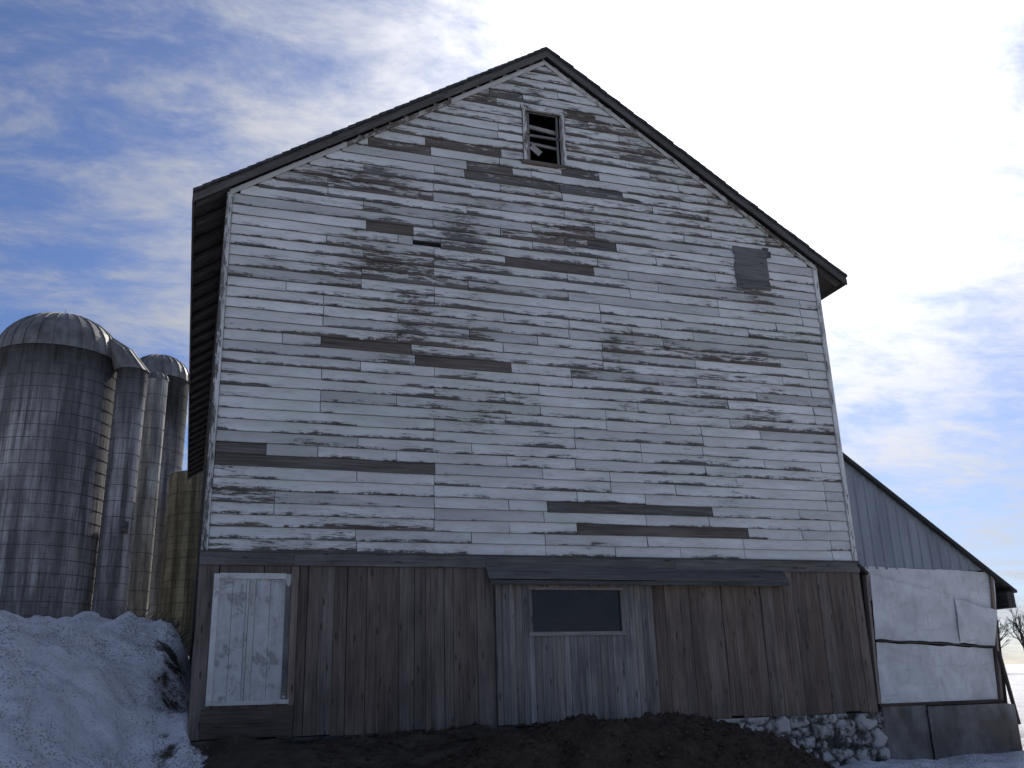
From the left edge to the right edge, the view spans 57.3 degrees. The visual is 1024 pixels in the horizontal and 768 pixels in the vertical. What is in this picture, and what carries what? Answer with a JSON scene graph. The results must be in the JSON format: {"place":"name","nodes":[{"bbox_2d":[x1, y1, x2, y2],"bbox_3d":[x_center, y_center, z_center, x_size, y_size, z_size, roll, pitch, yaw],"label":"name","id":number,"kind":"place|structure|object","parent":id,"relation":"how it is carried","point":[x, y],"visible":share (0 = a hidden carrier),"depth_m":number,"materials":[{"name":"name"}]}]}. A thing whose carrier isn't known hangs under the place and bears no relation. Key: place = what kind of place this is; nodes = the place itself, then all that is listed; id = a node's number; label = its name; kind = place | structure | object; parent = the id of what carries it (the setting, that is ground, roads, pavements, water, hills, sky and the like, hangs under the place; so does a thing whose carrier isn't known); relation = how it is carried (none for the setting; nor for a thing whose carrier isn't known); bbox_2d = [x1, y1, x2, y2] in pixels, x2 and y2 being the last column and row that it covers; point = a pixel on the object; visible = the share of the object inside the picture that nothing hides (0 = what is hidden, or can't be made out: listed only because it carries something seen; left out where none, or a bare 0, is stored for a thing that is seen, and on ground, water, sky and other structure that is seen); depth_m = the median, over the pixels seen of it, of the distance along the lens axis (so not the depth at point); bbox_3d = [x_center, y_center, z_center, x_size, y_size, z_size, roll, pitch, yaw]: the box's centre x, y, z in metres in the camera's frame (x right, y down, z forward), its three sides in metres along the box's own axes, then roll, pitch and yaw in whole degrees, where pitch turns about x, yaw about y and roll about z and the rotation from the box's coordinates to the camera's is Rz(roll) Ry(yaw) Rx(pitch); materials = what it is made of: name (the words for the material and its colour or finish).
{"place":"outdoors","nodes":[
{"label":"outdoors","id":0,"kind":"place"},
{"bbox_2d":[0,610,1023,767],"bbox_3d":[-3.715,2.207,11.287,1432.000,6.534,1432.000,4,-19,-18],"label":"ground","id":1,"kind":"structure","parent":0,"point":[88,678],"depth_m":12.30,"materials":[{"name":"white snow"}]},
{"bbox_2d":[0,310,149,619],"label":"silo","id":2,"kind":"object","parent":1,"relation":"on","point":[73,387],"visible":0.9,"depth_m":35.47,"materials":[{"name":"concrete"}]},
{"bbox_2d":[3,623,153,765],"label":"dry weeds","id":3,"kind":"object","parent":1,"relation":"on","point":[51,723],"visible":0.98,"depth_m":10.61,"materials":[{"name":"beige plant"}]},
{"bbox_2d":[103,603,193,657],"bbox_3d":[-6.938,4.942,18.140,1.615,1.025,4.405,4,-19,-18],"label":"brush clump","id":4,"kind":"object","parent":1,"relation":"on","point":[177,625],"visible":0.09,"depth_m":16.93,"materials":[{"name":"brown plant"}]},
{"bbox_2d":[125,354,188,619],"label":"silo","id":5,"kind":"object","parent":1,"relation":"on","point":[163,432],"visible":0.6,"depth_m":42.13,"materials":[{"name":"concrete"}]},
{"bbox_2d":[157,470,202,655],"bbox_3d":[-12.928,8.433,39.315,3.486,9.110,3.491,4,-19,-18],"label":"silo","id":6,"kind":"object","parent":1,"relation":"on","point":[178,572],"visible":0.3,"depth_m":38.23,"materials":[{"name":"tile"}]},
{"bbox_2d":[187,46,890,766],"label":"barn","id":7,"kind":"structure","parent":1,"relation":"on","point":[511,400],"depth_m":15.40,"materials":[{"name":"weathered painted wood"},{"name":"shingle"},{"name":"stone"}]},
{"bbox_2d":[520,104,569,170],"bbox_3d":[0.589,-4.525,17.266,0.920,1.220,0.145,4,-19,-18],"label":"attic window frame","id":8,"kind":"structure","parent":7,"relation":"in","point":[563,155],"depth_m":17.25,"materials":[{"name":"white wood"}]},
{"bbox_2d":[528,587,626,635],"bbox_3d":[1.012,3.539,14.598,1.620,0.725,0.060,4,-19,-18],"label":"sliding door window frame","id":9,"kind":"structure","parent":7,"relation":"in","point":[621,593],"depth_m":14.56,"materials":[{"name":"grey wood"}]},
{"bbox_2d":[305,710,834,767],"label":"dirt mound","id":10,"kind":"object","parent":1,"relation":"on","point":[666,739],"visible":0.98,"depth_m":11.92,"materials":[{"name":"brown soil"}]},
{"bbox_2d":[843,453,1022,759],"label":"lean to shed","id":11,"kind":"object","parent":1,"relation":"on","point":[935,598],"visible":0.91,"depth_m":16.73,"materials":[{"name":"metal"}]},
{"bbox_2d":[998,608,1023,648],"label":"distant trees","id":12,"kind":"object","parent":1,"relation":"on","point":[1019,631],"visible":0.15,"depth_m":93.72,"materials":[{"name":"brown plant"}]},
{"bbox_2d":[0,0,1023,664],"label":"sky","id":13,"kind":"structure","parent":0,"point":[886,136],"materials":[{"name":"blue"}]}
]}

